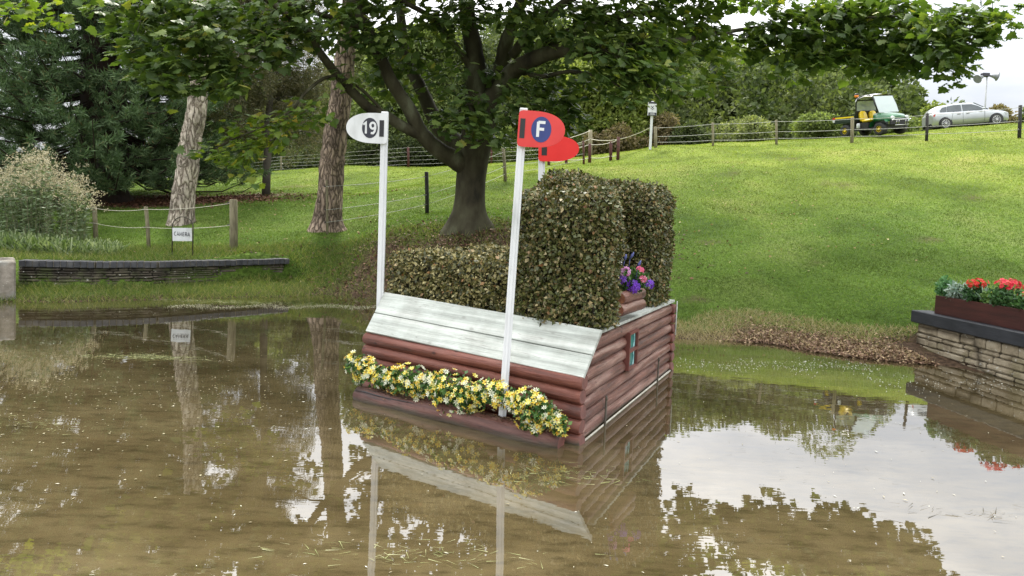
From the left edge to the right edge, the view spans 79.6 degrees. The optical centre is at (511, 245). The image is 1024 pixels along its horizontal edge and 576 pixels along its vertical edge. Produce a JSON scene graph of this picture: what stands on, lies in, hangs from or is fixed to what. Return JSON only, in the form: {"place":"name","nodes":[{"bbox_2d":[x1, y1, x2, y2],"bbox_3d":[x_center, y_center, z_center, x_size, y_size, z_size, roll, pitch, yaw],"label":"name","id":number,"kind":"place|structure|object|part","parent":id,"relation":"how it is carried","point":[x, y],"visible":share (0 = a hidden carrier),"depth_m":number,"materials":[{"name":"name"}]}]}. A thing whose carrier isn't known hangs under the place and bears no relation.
{"place":"outdoors","nodes":[
{"label":"outdoors","id":0,"kind":"place"},
{"bbox_2d":[0,294,1023,575],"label":"water","id":1,"kind":"structure","parent":0,"point":[844,450],"depth_m":4.29,"materials":[{"name":"brown liquid"}]},
{"bbox_2d":[82,352,210,361],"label":"floating weed","id":2,"kind":"object","parent":1,"relation":"on","point":[147,357],"visible":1,"depth_m":6.84,"materials":[{"name":"green plant"}]},
{"bbox_2d":[0,334,337,498],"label":"surface scum","id":3,"kind":"object","parent":1,"relation":"on","point":[153,404],"visible":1,"depth_m":5.51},
{"bbox_2d":[157,298,362,308],"bbox_3d":[-5.372,0.978,10.941,10.189,0.036,0.680,2,3,0],"label":"floating weed","id":4,"kind":"object","parent":1,"relation":"on","point":[263,303],"visible":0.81,"depth_m":10.94,"materials":[{"name":"green plant"}]},
{"bbox_2d":[167,303,366,309],"bbox_3d":[-4.063,1.047,10.632,3.572,0.010,0.932,1,3,-18],"label":"surface scum","id":5,"kind":"object","parent":1,"relation":"on","point":[270,305],"visible":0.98,"depth_m":10.62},
{"bbox_2d":[346,112,388,307],"bbox_3d":[-1.500,0.161,6.242,0.413,3.034,0.120,2,3,0],"label":"white flag","id":6,"kind":"object","parent":1,"relation":"in","point":[368,127],"visible":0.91,"depth_m":6.16,"materials":[{"name":"paint"}]},
{"bbox_2d":[247,536,603,568],"bbox_3d":[-0.383,1.571,3.161,1.857,0.018,0.298,2,3,-3],"label":"floating weed","id":7,"kind":"object","parent":1,"relation":"on","point":[407,554],"visible":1,"depth_m":3.12,"materials":[{"name":"green plant"}]},
{"bbox_2d":[352,386,564,448],"bbox_3d":[-0.528,1.441,5.204,2.080,0.224,0.224,4,3,29],"label":"foot log","id":8,"kind":"object","parent":1,"relation":"in","point":[499,426],"visible":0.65,"depth_m":5.07,"materials":[{"name":"brown wood"}]},
{"bbox_2d":[344,349,508,416],"bbox_3d":[-0.798,1.231,5.419,1.959,0.446,0.371,4,4,35],"label":"flower garland","id":9,"kind":"object","parent":8,"relation":"on","point":[430,385],"visible":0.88,"depth_m":5.26,"materials":[{"name":"yellow plant"}]},
{"bbox_2d":[503,385,571,437],"bbox_3d":[0.179,1.285,4.729,0.589,0.423,0.281,4,3,30],"label":"flower garland","id":10,"kind":"object","parent":8,"relation":"on","point":[556,420],"visible":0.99,"depth_m":4.69,"materials":[{"name":"yellow plant"}]},
{"bbox_2d":[361,292,677,445],"bbox_3d":[0.244,1.173,6.661,2.460,1.314,3.161,4,3,29],"label":"log cabin jump","id":11,"kind":"object","parent":1,"relation":"on","point":[586,380],"visible":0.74,"depth_m":5.43,"materials":[{"name":"brown wood"}]},
{"bbox_2d":[386,239,516,312],"bbox_3d":[-0.278,0.287,6.496,1.675,0.671,1.545,4,3,33],"label":"hedge","id":12,"kind":"object","parent":11,"relation":"on","point":[473,276],"visible":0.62,"depth_m":5.95,"materials":[{"name":"green plant"}]},
{"bbox_2d":[538,137,578,185],"bbox_3d":[0.375,-0.141,6.461,0.529,2.052,0.247,2,3,-14],"label":"red flag","id":13,"kind":"object","parent":11,"relation":"on","point":[564,148],"visible":0.35,"depth_m":6.37,"materials":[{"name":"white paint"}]},
{"bbox_2d":[505,167,677,329],"bbox_3d":[0.922,-0.041,6.268,1.123,1.449,2.692,4,3,28],"label":"tall hedge","id":14,"kind":"object","parent":11,"relation":"on","point":[581,234],"visible":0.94,"depth_m":5.24,"materials":[{"name":"green plant"}]},
{"bbox_2d":[614,299,645,316],"bbox_3d":[1.099,0.566,5.705,0.113,0.114,0.590,4,3,31],"label":"short log","id":15,"kind":"object","parent":11,"relation":"on","point":[631,307],"visible":0.71,"depth_m":5.61,"materials":[{"name":"brown wood"}]},
{"bbox_2d":[618,288,645,303],"bbox_3d":[1.109,0.462,5.731,0.114,0.114,0.577,4,3,31],"label":"short log","id":16,"kind":"object","parent":15,"relation":"on","point":[627,296],"visible":0.71,"depth_m":5.59,"materials":[{"name":"brown wood"}]},
{"bbox_2d":[617,252,653,293],"bbox_3d":[1.121,0.242,5.696,0.372,0.404,0.296,2,3,0],"label":"flower arrangement","id":17,"kind":"object","parent":16,"relation":"on","point":[634,279],"visible":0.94,"depth_m":5.63,"materials":[{"name":"purple plant"}]},
{"bbox_2d":[623,328,638,370],"bbox_3d":[1.126,0.981,5.847,0.072,0.360,0.280,4,3,28],"label":"window frame","id":18,"kind":"structure","parent":11,"relation":"in","point":[632,337],"depth_m":5.83,"materials":[{"name":"paint"}]},
{"bbox_2d":[31,308,1012,572],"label":"floating bits","id":19,"kind":"object","parent":1,"relation":"on","point":[591,542],"visible":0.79,"depth_m":4.11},
{"bbox_2d":[499,108,564,416],"bbox_3d":[0.145,0.353,4.973,0.449,2.913,0.096,2,3,0],"label":"red flag","id":20,"kind":"object","parent":1,"relation":"in","point":[537,129],"visible":0.86,"depth_m":4.93,"materials":[{"name":"white paint"}]},
{"bbox_2d":[497,462,662,491],"bbox_3d":[0.387,1.551,4.154,1.454,0.019,0.472,2,3,0],"label":"floating weed","id":21,"kind":"object","parent":1,"relation":"on","point":[571,477],"visible":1,"depth_m":4.15,"materials":[{"name":"green plant"}]},
{"bbox_2d":[680,359,877,377],"bbox_3d":[3.277,1.495,7.714,2.830,0.008,1.165,2,3,0],"label":"surface scum","id":22,"kind":"object","parent":1,"relation":"on","point":[793,365],"visible":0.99,"depth_m":7.73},
{"bbox_2d":[625,407,1018,510],"bbox_3d":[2.416,1.591,5.081,3.622,0.021,2.588,2,3,-10],"label":"floating weed","id":23,"kind":"object","parent":1,"relation":"on","point":[793,434],"visible":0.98,"depth_m":5.15,"materials":[{"name":"green plant"}]},
{"bbox_2d":[798,502,1019,520],"bbox_3d":[2.743,1.666,3.847,1.958,0.026,0.274,2,3,0],"label":"floating weed","id":24,"kind":"object","parent":1,"relation":"on","point":[958,515],"visible":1,"depth_m":3.85,"materials":[{"name":"plant"}]},
{"bbox_2d":[862,373,1015,392],"bbox_3d":[5.045,1.598,7.109,2.096,0.008,1.081,2,3,-14],"label":"surface scum","id":25,"kind":"object","parent":1,"relation":"on","point":[938,384],"visible":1,"depth_m":7.13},
{"bbox_2d":[0,122,1023,375],"bbox_3d":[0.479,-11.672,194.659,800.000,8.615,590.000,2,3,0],"label":"ground","id":26,"kind":"structure","parent":0,"point":[796,231],"depth_m":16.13,"materials":[{"name":"green plant"}]},
{"bbox_2d":[0,257,15,299],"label":"stone pier","id":27,"kind":"structure","parent":26,"relation":"on","point":[7,277],"depth_m":10.10,"materials":[{"name":"beige stone"}]},
{"bbox_2d":[0,144,108,240],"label":"tall herb","id":28,"kind":"object","parent":26,"relation":"on","point":[25,196],"visible":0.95,"depth_m":13.93,"materials":[{"name":"green plant"}]},
{"bbox_2d":[0,227,129,254],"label":"reeds","id":29,"kind":"object","parent":26,"relation":"on","point":[15,239],"visible":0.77,"depth_m":12.94,"materials":[{"name":"green plant"}]},
{"bbox_2d":[0,0,275,204],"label":"conifer tree","id":30,"kind":"object","parent":26,"relation":"on","point":[103,144],"visible":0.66,"depth_m":20.13,"materials":[{"name":"green plant"}]},
{"bbox_2d":[44,199,237,248],"bbox_3d":[-9.072,-0.466,14.644,5.807,1.476,0.180,3,3,13],"label":"rope fence","id":31,"kind":"object","parent":26,"relation":"on","point":[233,216],"visible":0.8,"depth_m":14.09,"materials":[{"name":"brown wood"}]},
{"bbox_2d":[18,258,288,285],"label":"retaining wall","id":32,"kind":"structure","parent":26,"relation":"on","point":[88,270],"depth_m":11.51,"materials":[{"name":"grey stone"}]},
{"bbox_2d":[142,0,208,226],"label":"pine tree","id":33,"kind":"object","parent":26,"relation":"on","point":[183,190],"visible":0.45,"depth_m":17.18,"materials":[{"name":"brown plant"}]},
{"bbox_2d":[171,216,193,255],"bbox_3d":[-6.883,-0.133,12.829,0.451,0.977,0.042,2,3,0],"label":"camera sign","id":34,"kind":"object","parent":26,"relation":"on","point":[182,234],"visible":0.94,"depth_m":12.81,"materials":[{"name":"white paint"}]},
{"bbox_2d":[10,188,434,210],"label":"needle litter","id":35,"kind":"object","parent":26,"relation":"on","point":[155,201],"visible":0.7,"depth_m":22.35,"materials":[{"name":"brown plant"}]},
{"bbox_2d":[201,83,263,173],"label":"oak tree","id":36,"kind":"object","parent":26,"relation":"on","point":[225,135],"visible":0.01,"depth_m":45.07,"materials":[{"name":"green plant"}]},
{"bbox_2d":[0,214,511,302],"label":"bank grass","id":37,"kind":"structure","parent":26,"relation":"on","point":[232,291],"depth_m":12.47,"materials":[{"name":"green plant"}]},
{"bbox_2d":[203,0,330,194],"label":"larch tree","id":38,"kind":"object","parent":26,"relation":"on","point":[287,87],"visible":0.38,"depth_m":23.69,"materials":[{"name":"green plant"}]},
{"bbox_2d":[248,98,307,171],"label":"ash tree","id":39,"kind":"object","parent":26,"relation":"on","point":[259,163],"visible":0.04,"depth_m":47.93,"materials":[{"name":"green plant"}]},
{"bbox_2d":[262,139,321,170],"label":"bush","id":40,"kind":"object","parent":26,"relation":"on","point":[312,163],"visible":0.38,"depth_m":40.78,"materials":[{"name":"green plant"}]},
{"bbox_2d":[276,98,351,166],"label":"oak tree","id":41,"kind":"object","parent":26,"relation":"on","point":[302,140],"visible":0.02,"depth_m":49.81,"materials":[{"name":"green plant"}]},
{"bbox_2d":[307,0,356,232],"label":"pine tree","id":42,"kind":"object","parent":26,"relation":"on","point":[332,157],"visible":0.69,"depth_m":16.15,"materials":[{"name":"brown plant"}]},
{"bbox_2d":[320,28,404,165],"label":"ash tree","id":43,"kind":"object","parent":26,"relation":"on","point":[356,69],"visible":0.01,"depth_m":48.08,"materials":[{"name":"green plant"}]},
{"bbox_2d":[345,131,419,166],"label":"bush","id":44,"kind":"object","parent":26,"relation":"on","point":[396,158],"visible":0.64,"depth_m":40.57,"materials":[{"name":"green plant"}]},
{"bbox_2d":[256,147,536,171],"bbox_3d":[-7.187,-4.668,34.454,19.920,2.619,1.404,3,3,12],"label":"wire fence","id":45,"kind":"object","parent":26,"relation":"on","point":[407,164],"visible":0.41,"depth_m":34.78,"materials":[{"name":"grey wood"}]},
{"bbox_2d":[350,22,465,166],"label":"oak tree","id":46,"kind":"object","parent":26,"relation":"on","point":[429,48],"visible":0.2,"depth_m":43.97,"materials":[{"name":"green plant"}]},
{"bbox_2d":[400,127,459,166],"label":"bush","id":47,"kind":"object","parent":26,"relation":"on","point":[423,159],"visible":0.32,"depth_m":40.87,"materials":[{"name":"green plant"}]},
{"bbox_2d":[134,211,772,295],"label":"fallen leaves","id":48,"kind":"object","parent":26,"relation":"on","point":[415,246],"visible":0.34,"depth_m":13.79,"materials":[{"name":"brown plant"}]},
{"bbox_2d":[324,141,584,233],"bbox_3d":[-0.181,-2.358,21.474,1.586,4.417,14.590,4,3,33],"label":"wooden fence","id":49,"kind":"object","parent":26,"relation":"on","point":[426,194],"visible":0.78,"depth_m":16.92,"materials":[{"name":"brown wood"}]},
{"bbox_2d":[433,13,523,162],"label":"oak tree","id":50,"kind":"object","parent":26,"relation":"on","point":[489,49],"visible":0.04,"depth_m":46.87,"materials":[{"name":"green plant"}]},
{"bbox_2d":[92,162,927,281],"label":"scattered leaves","id":51,"kind":"object","parent":26,"relation":"on","point":[512,200],"visible":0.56,"depth_m":16.89,"materials":[{"name":"brown plant"}]},
{"bbox_2d":[0,0,1023,236],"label":"maple tree","id":52,"kind":"object","parent":26,"relation":"on","point":[852,43],"visible":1,"depth_m":12.77,"materials":[{"name":"green plant"}]},
{"bbox_2d":[488,125,538,163],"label":"bush","id":53,"kind":"object","parent":26,"relation":"on","point":[511,157],"visible":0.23,"depth_m":40.45,"materials":[{"name":"green plant"}]},
{"bbox_2d":[491,9,587,156],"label":"oak tree","id":54,"kind":"object","parent":26,"relation":"on","point":[545,67],"visible":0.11,"depth_m":44.04,"materials":[{"name":"green plant"}]},
{"bbox_2d":[199,8,964,173],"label":"woodland","id":55,"kind":"object","parent":26,"relation":"on","point":[782,103],"visible":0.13,"depth_m":59.14,"materials":[{"name":"green plant"}]},
{"bbox_2d":[547,137,619,164],"bbox_3d":[3.318,-4.253,28.488,3.340,1.600,0.499,3,3,11],"label":"roped enclosure","id":56,"kind":"object","parent":26,"relation":"on","point":[610,156],"visible":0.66,"depth_m":28.26,"materials":[{"name":"wood"}]},
{"bbox_2d":[588,130,591,154],"bbox_3d":[4.309,-5.534,33.761,0.305,1.700,0.213,2,3,0],"label":"fence post","id":57,"kind":"object","parent":26,"relation":"on","point":[590,136],"visible":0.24,"depth_m":33.65,"materials":[{"name":"grey wood"}]},
{"bbox_2d":[570,128,649,143],"bbox_3d":[4.861,-5.713,31.254,2.443,0.898,6.683,-1,4,-45],"label":"rope","id":58,"kind":"object","parent":57,"relation":"hanging from","point":[606,140],"visible":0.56,"depth_m":32.09,"materials":[{"name":"fabric"}]},
{"bbox_2d":[556,32,668,155],"bbox_3d":[6.349,-9.039,39.531,7.312,8.558,6.578,2,3,0],"label":"willow tree","id":59,"kind":"object","parent":26,"relation":"on","point":[608,115],"visible":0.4,"depth_m":37.67,"materials":[{"name":"green plant"}]},
{"bbox_2d":[578,121,653,154],"bbox_3d":[5.911,-6.158,36.883,3.934,2.517,3.775,0,4,-36],"label":"bush","id":60,"kind":"object","parent":26,"relation":"on","point":[613,133],"visible":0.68,"depth_m":35.79,"materials":[{"name":"green plant"}]},
{"bbox_2d":[648,101,656,149],"bbox_3d":[6.286,-5.444,27.748,0.400,2.185,0.135,2,3,0],"label":"notice sign","id":61,"kind":"object","parent":26,"relation":"on","point":[652,110],"visible":0.89,"depth_m":27.66,"materials":[{"name":"white paint"}]},
{"bbox_2d":[641,111,680,147],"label":"bush","id":62,"kind":"object","parent":26,"relation":"on","point":[664,121],"visible":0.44,"depth_m":37.07,"materials":[{"name":"green plant"}]},
{"bbox_2d":[667,119,718,144],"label":"bush","id":63,"kind":"object","parent":26,"relation":"on","point":[680,137],"visible":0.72,"depth_m":35.94,"materials":[{"name":"green plant"}]},
{"bbox_2d":[664,41,740,119],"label":"ash tree","id":64,"kind":"object","parent":26,"relation":"on","point":[719,84],"visible":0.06,"depth_m":67.88,"materials":[{"name":"green plant"}]},
{"bbox_2d":[687,45,773,119],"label":"ash tree","id":65,"kind":"object","parent":26,"relation":"on","point":[741,50],"depth_m":74.70,"materials":[{"name":"green plant"}]},
{"bbox_2d":[711,115,774,142],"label":"bush","id":66,"kind":"object","parent":26,"relation":"on","point":[755,128],"visible":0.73,"depth_m":36.39,"materials":[{"name":"green plant"}]},
{"bbox_2d":[753,44,842,110],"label":"oak tree","id":67,"kind":"object","parent":26,"relation":"on","point":[791,70],"depth_m":76.00,"materials":[{"name":"green plant"}]},
{"bbox_2d":[673,305,937,362],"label":"dry grass","id":68,"kind":"structure","parent":26,"relation":"on","point":[715,325],"depth_m":9.64,"materials":[{"name":"beige plant"}]},
{"bbox_2d":[788,110,842,139],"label":"bush","id":69,"kind":"object","parent":26,"relation":"on","point":[818,125],"visible":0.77,"depth_m":37.06,"materials":[{"name":"green plant"}]},
{"bbox_2d":[709,306,938,365],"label":"leaf litter","id":70,"kind":"object","parent":26,"relation":"on","point":[845,351],"visible":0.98,"depth_m":8.91,"materials":[{"name":"brown plant"}]},
{"bbox_2d":[654,105,1023,147],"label":"paddock fence","id":71,"kind":"object","parent":26,"relation":"on","point":[927,126],"visible":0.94,"depth_m":27.18,"materials":[{"name":"brown wood"}]},
{"bbox_2d":[796,28,916,110],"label":"oak tree","id":72,"kind":"object","parent":26,"relation":"on","point":[881,81],"visible":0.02,"depth_m":69.61,"materials":[{"name":"green plant"}]},
{"bbox_2d":[833,93,910,136],"bbox_3d":[17.165,-6.188,29.258,1.626,2.116,3.222,1,3,-19],"label":"utility vehicle","id":73,"kind":"object","parent":26,"relation":"on","point":[886,106],"visible":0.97,"depth_m":28.60,"materials":[{"name":"green metal"}]},
{"bbox_2d":[856,112,919,135],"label":"bush","id":74,"kind":"object","parent":26,"relation":"on","point":[912,122],"visible":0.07,"depth_m":38.90,"materials":[{"name":"green plant"}]},
{"bbox_2d":[892,84,928,127],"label":"hawthorn tree","id":75,"kind":"object","parent":26,"relation":"on","point":[922,93],"visible":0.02,"depth_m":68.60,"materials":[{"name":"green plant"}]},
{"bbox_2d":[917,100,946,130],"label":"bush","id":76,"kind":"object","parent":26,"relation":"on","point":[929,106],"visible":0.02,"depth_m":51.67,"materials":[{"name":"green plant"}]},
{"bbox_2d":[921,102,1008,130],"bbox_3d":[25.672,-7.282,34.835,3.852,1.556,1.958,3,3,12],"label":"parked car","id":77,"kind":"object","parent":26,"relation":"on","point":[961,118],"visible":0.78,"depth_m":34.20,"materials":[{"name":"silver metal"}]},
{"bbox_3d":[24.702,-7.692,34.325,0.717,0.427,0.129,3,3,13],"label":"side window","id":78,"kind":"part","parent":77,"relation":"part of","materials":[{"name":"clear glass"}]},
{"bbox_3d":[25.621,-7.691,34.110,1.131,0.395,0.128,3,3,13],"label":"side window","id":79,"kind":"part","parent":77,"relation":"part of","materials":[{"name":"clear glass"}]},
{"bbox_2d":[916,324,1023,384],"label":"stone wall","id":80,"kind":"structure","parent":26,"relation":"on","point":[1000,360],"depth_m":7.88,"materials":[{"name":"beige stone"}]},
{"bbox_2d":[911,310,1023,347],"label":"sleeper","id":81,"kind":"object","parent":80,"relation":"on","point":[1014,337],"visible":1,"depth_m":7.95,"materials":[{"name":"grey wood"}]},
{"bbox_2d":[934,295,1023,330],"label":"planter box","id":82,"kind":"object","parent":81,"relation":"on","point":[1002,316],"visible":0.82,"depth_m":7.90,"materials":[{"name":"wood"}]},
{"bbox_2d":[933,275,951,296],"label":"leafy plant","id":83,"kind":"object","parent":82,"relation":"on","point":[942,285],"visible":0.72,"depth_m":8.61,"materials":[{"name":"green plant"}]},
{"bbox_2d":[944,280,973,299],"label":"silver plant","id":84,"kind":"object","parent":82,"relation":"on","point":[954,289],"visible":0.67,"depth_m":8.37,"materials":[{"name":"green plant"}]},
{"bbox_2d":[959,278,989,302],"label":"red flower plant","id":85,"kind":"object","parent":82,"relation":"on","point":[969,294],"visible":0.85,"depth_m":8.07,"materials":[{"name":"green plant"}]},
{"bbox_2d":[978,290,997,304],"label":"yellow flower plant","id":86,"kind":"object","parent":82,"relation":"on","point":[985,294],"visible":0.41,"depth_m":7.88,"materials":[{"name":"green plant"}]},
{"bbox_2d":[987,278,1023,307],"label":"red flower plant","id":87,"kind":"object","parent":82,"relation":"on","point":[1003,292],"visible":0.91,"depth_m":7.64,"materials":[{"name":"green plant"}]},
{"bbox_2d":[1009,292,1023,309],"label":"red flower plant","id":88,"kind":"object","parent":82,"relation":"on","point":[1018,302],"visible":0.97,"depth_m":7.42,"materials":[{"name":"green plant"}]},
{"bbox_2d":[973,72,999,106],"bbox_3d":[28.822,-8.528,37.462,1.412,4.154,0.529,2,3,0],"label":"loudspeaker pole","id":89,"kind":"object","parent":26,"relation":"on","point":[977,78],"visible":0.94,"depth_m":37.39,"materials":[{"name":"white metal"}]},
{"bbox_2d":[989,103,1017,123],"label":"hawthorn tree","id":90,"kind":"object","parent":26,"relation":"on","point":[1004,108],"visible":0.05,"depth_m":50.70,"materials":[{"name":"green plant"}]},
{"bbox_2d":[1016,106,1023,122],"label":"hawthorn tree","id":91,"kind":"object","parent":26,"relation":"on","point":[1022,115],"visible":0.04,"depth_m":49.71,"materials":[{"name":"green plant"}]},
{"bbox_2d":[0,0,1023,177],"label":"sky","id":92,"kind":"structure","parent":0,"point":[1008,59],"materials":[{"name":"white"}]}
]}

